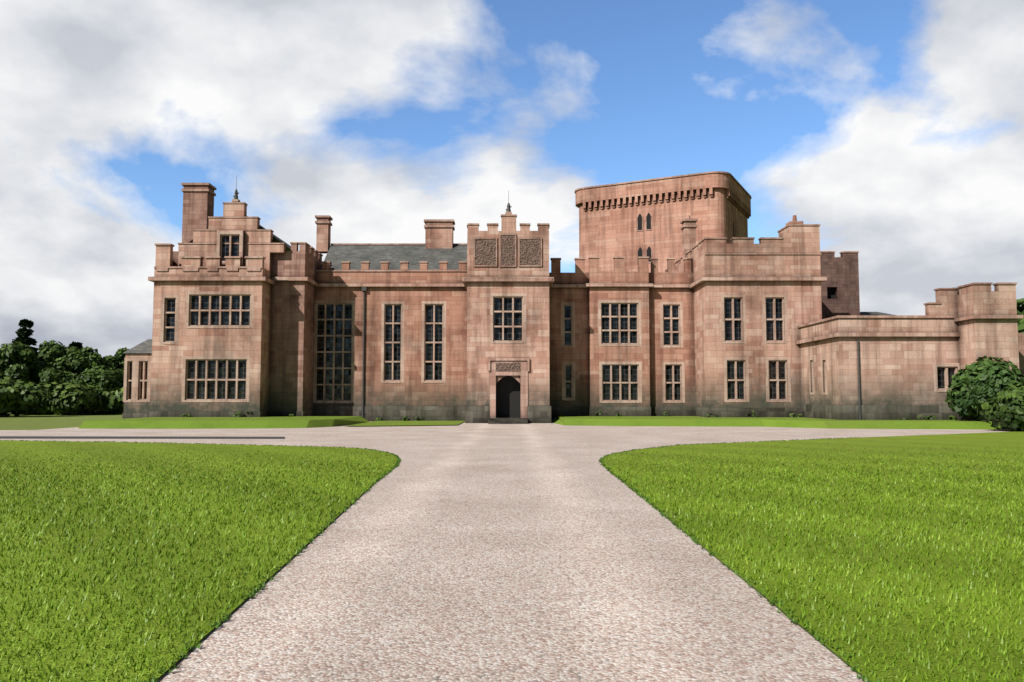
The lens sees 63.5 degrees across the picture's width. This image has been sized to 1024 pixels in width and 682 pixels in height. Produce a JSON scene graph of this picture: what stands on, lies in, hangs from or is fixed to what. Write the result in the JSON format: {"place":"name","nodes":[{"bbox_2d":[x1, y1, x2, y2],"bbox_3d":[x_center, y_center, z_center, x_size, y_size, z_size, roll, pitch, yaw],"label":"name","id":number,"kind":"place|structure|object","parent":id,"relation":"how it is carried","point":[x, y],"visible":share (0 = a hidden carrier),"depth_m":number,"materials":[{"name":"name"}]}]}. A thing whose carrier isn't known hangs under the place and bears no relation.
{"place":"outdoors","nodes":[
{"label":"outdoors","id":0,"kind":"place"},
{"bbox_2d":[0,413,121,429],"bbox_3d":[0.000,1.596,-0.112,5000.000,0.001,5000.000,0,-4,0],"label":"ground","id":1,"kind":"structure","parent":0,"point":[33,422],"depth_m":61.12,"materials":[{"name":"green plant"}]},
{"bbox_2d":[0,341,47,384],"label":"tree","id":2,"kind":"object","parent":1,"relation":"on","point":[13,353],"visible":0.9,"depth_m":105.08,"materials":[{"name":"green plant"}]},
{"bbox_2d":[12,319,38,354],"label":"conifer","id":3,"kind":"object","parent":1,"relation":"on","point":[24,333],"visible":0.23,"depth_m":117.90,"materials":[{"name":"green plant"}]},
{"bbox_2d":[0,377,53,416],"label":"field shrub","id":4,"kind":"object","parent":1,"relation":"on","point":[18,397],"visible":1,"depth_m":72.23,"materials":[{"name":"green plant"}]},
{"bbox_2d":[17,357,39,388],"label":"tree","id":5,"kind":"object","parent":1,"relation":"on","point":[35,378],"visible":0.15,"depth_m":108.00,"materials":[{"name":"green plant"}]},
{"bbox_2d":[22,406,55,414],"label":"field shrub","id":6,"kind":"object","parent":1,"relation":"on","point":[42,411],"visible":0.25,"depth_m":81.15,"materials":[{"name":"green plant"}]},
{"bbox_2d":[29,382,55,389],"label":"field shrub","id":7,"kind":"object","parent":1,"relation":"on","point":[42,384],"visible":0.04,"depth_m":86.91,"materials":[{"name":"green plant"}]},
{"bbox_2d":[35,340,66,383],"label":"tree","id":8,"kind":"object","parent":1,"relation":"on","point":[50,352],"visible":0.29,"depth_m":110.90,"materials":[{"name":"green plant"}]},
{"bbox_2d":[39,367,78,383],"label":"tree","id":9,"kind":"object","parent":1,"relation":"on","point":[49,374],"visible":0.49,"depth_m":104.95,"materials":[{"name":"green plant"}]},
{"bbox_2d":[42,381,96,414],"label":"field shrub","id":10,"kind":"object","parent":1,"relation":"on","point":[70,399],"visible":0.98,"depth_m":79.03,"materials":[{"name":"green plant"}]},
{"bbox_2d":[69,341,82,348],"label":"conifer","id":11,"kind":"object","parent":1,"relation":"on","point":[77,344],"visible":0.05,"depth_m":127.84,"materials":[{"name":"green plant"}]},
{"bbox_2d":[53,351,99,374],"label":"tree","id":12,"kind":"object","parent":1,"relation":"on","point":[74,363],"visible":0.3,"depth_m":108.85,"materials":[{"name":"green plant"}]},
{"bbox_2d":[64,345,109,367],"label":"tree","id":13,"kind":"object","parent":1,"relation":"on","point":[86,351],"visible":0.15,"depth_m":118.64,"materials":[{"name":"green plant"}]},
{"bbox_2d":[78,384,104,414],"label":"field shrub","id":14,"kind":"object","parent":1,"relation":"on","point":[96,405],"visible":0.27,"depth_m":82.16,"materials":[{"name":"green plant"}]},
{"bbox_2d":[70,367,121,392],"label":"tree","id":15,"kind":"object","parent":1,"relation":"on","point":[102,379],"visible":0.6,"depth_m":100.12,"materials":[{"name":"green plant"}]},
{"bbox_2d":[78,352,123,381],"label":"tree","id":16,"kind":"object","parent":1,"relation":"on","point":[95,361],"visible":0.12,"depth_m":118.22,"materials":[{"name":"green plant"}]},
{"bbox_2d":[99,387,123,414],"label":"field shrub","id":17,"kind":"object","parent":1,"relation":"on","point":[114,399],"visible":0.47,"depth_m":83.10,"materials":[{"name":"green plant"}]},
{"bbox_2d":[105,347,128,387],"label":"tree","id":18,"kind":"object","parent":1,"relation":"on","point":[118,358],"visible":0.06,"depth_m":126.49,"materials":[{"name":"green plant"}]},
{"bbox_2d":[148,171,1023,417],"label":"castle dressings","id":19,"kind":"structure","parent":1,"relation":"on","point":[521,377],"depth_m":54.71,"materials":[{"name":"brown stone"}]},
{"bbox_2d":[233,175,511,211],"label":"finials","id":20,"kind":"object","parent":19,"relation":"on","point":[235,196],"visible":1,"depth_m":56.50,"materials":[{"name":"brown stone"}]},
{"bbox_2d":[579,188,747,272],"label":"tower","id":21,"kind":"structure","parent":19,"relation":"on","point":[606,235],"depth_m":71.97,"materials":[{"name":"stone"}]},
{"bbox_2d":[1016,298,1023,332],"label":"tree","id":22,"kind":"object","parent":1,"relation":"on","point":[1020,311],"visible":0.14,"depth_m":93.62,"materials":[{"name":"green plant"}]},
{"bbox_2d":[123,204,821,417],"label":"castle walls","id":23,"kind":"structure","parent":0,"point":[712,350],"depth_m":54.49,"materials":[{"name":"brown stone"}]},
{"bbox_2d":[123,225,892,352],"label":"castle roofs","id":24,"kind":"structure","parent":23,"relation":"on","point":[375,255],"depth_m":62.87,"materials":[{"name":"grey stone"}]},
{"bbox_2d":[475,235,540,371],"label":"carved panels","id":25,"kind":"object","parent":23,"relation":"attached to","point":[485,251],"visible":1,"depth_m":55.09,"materials":[{"name":"brown stone"}]},
{"bbox_2d":[496,376,519,417],"bbox_3d":[-0.253,3.733,55.400,1.633,2.796,0.050,0,-4,0],"label":"door","id":26,"kind":"structure","parent":23,"relation":"in","point":[507,396],"depth_m":55.37,"materials":[{"name":"black wood"}]},
{"bbox_2d":[123,231,959,402],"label":"window frames","id":27,"kind":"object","parent":23,"relation":"in","point":[135,391],"visible":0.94,"depth_m":55.54,"materials":[{"name":"stone"}]},
{"bbox_2d":[129,236,953,399],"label":"window panes","id":28,"kind":"structure","parent":27,"relation":"in","point":[170,333],"depth_m":57.48,"materials":[{"name":"black glass"}]},
{"bbox_2d":[362,287,860,419],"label":"drainpipes","id":29,"kind":"object","parent":23,"relation":"attached to","point":[364,289],"visible":0.57,"depth_m":58.74,"materials":[{"name":"black metal"}]},
{"bbox_2d":[520,213,834,417],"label":"window openings","id":30,"kind":"object","parent":23,"relation":"in","point":[830,293],"visible":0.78,"depth_m":71.81,"materials":[{"name":"black"}]},
{"bbox_2d":[313,258,694,406],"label":"castle hall walls","id":31,"kind":"structure","parent":0,"point":[586,354],"depth_m":58.28,"materials":[{"name":"brown stone"}]},
{"bbox_2d":[0,421,1011,681],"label":"gravel drive","id":32,"kind":"structure","parent":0,"point":[464,551],"depth_m":7.20,"materials":[{"name":"grey gravel"}]},
{"bbox_2d":[0,436,284,438],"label":"asphalt strip","id":33,"kind":"object","parent":32,"relation":"on","point":[91,437],"visible":1,"depth_m":34.10,"materials":[{"name":"grey asphalt"}]},
{"bbox_2d":[156,465,870,681],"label":"lawn edges","id":34,"kind":"object","parent":32,"relation":"on","point":[776,606],"visible":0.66,"depth_m":6.19,"materials":[{"name":"green"}]},
{"bbox_2d":[78,416,1008,428],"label":"bank grass","id":35,"kind":"structure","parent":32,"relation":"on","point":[245,422],"depth_m":46.68,"materials":[{"name":"green plant"}]},
{"bbox_2d":[180,410,956,420],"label":"wall weeds","id":36,"kind":"object","parent":35,"relation":"on","point":[600,413],"depth_m":53.45,"materials":[{"name":"green plant"}]},
{"bbox_2d":[944,356,1023,419],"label":"bush","id":37,"kind":"object","parent":35,"relation":"on","point":[973,385],"visible":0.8,"depth_m":43.79,"materials":[{"name":"green plant"}]},
{"bbox_2d":[0,431,1023,681],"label":"lawns","id":38,"kind":"structure","parent":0,"point":[982,441],"depth_m":9.44,"materials":[{"name":"green plant"}]},
{"bbox_2d":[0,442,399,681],"bbox_3d":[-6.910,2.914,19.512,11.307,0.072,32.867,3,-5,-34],"label":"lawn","id":39,"kind":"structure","parent":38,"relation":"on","point":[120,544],"depth_m":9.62,"materials":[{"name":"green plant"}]},
{"bbox_2d":[977,384,1023,431],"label":"shrub","id":40,"kind":"object","parent":38,"relation":"on","point":[1004,409],"visible":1,"depth_m":40.14,"materials":[{"name":"green plant"}]},
{"bbox_2d":[0,0,1023,357],"label":"sky","id":41,"kind":"structure","parent":0,"point":[895,128],"materials":[{"name":"blue"}]},
{"bbox_2d":[122,404,980,423],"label":"castle plinth and steps","id":42,"kind":"structure","parent":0,"point":[480,414],"depth_m":54.29,"materials":[{"name":"brown stone"}]},
{"bbox_2d":[173,185,1023,410],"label":"old castle walls","id":43,"kind":"structure","parent":0,"point":[291,367],"depth_m":56.38,"materials":[{"name":"brown stone"}]},
{"bbox_2d":[575,173,750,218],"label":"parapet","id":44,"kind":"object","parent":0,"point":[738,197],"visible":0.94,"depth_m":71.81,"materials":[{"name":"brown stone"}]},
{"bbox_2d":[820,253,859,318],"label":"tower","id":45,"kind":"structure","parent":0,"point":[841,273],"depth_m":61.45,"materials":[{"name":"brown stone"}]},
{"bbox_2d":[799,284,1018,404],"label":"wall","id":46,"kind":"structure","parent":0,"point":[896,370],"depth_m":47.43,"materials":[{"name":"brown stone"}]}
]}

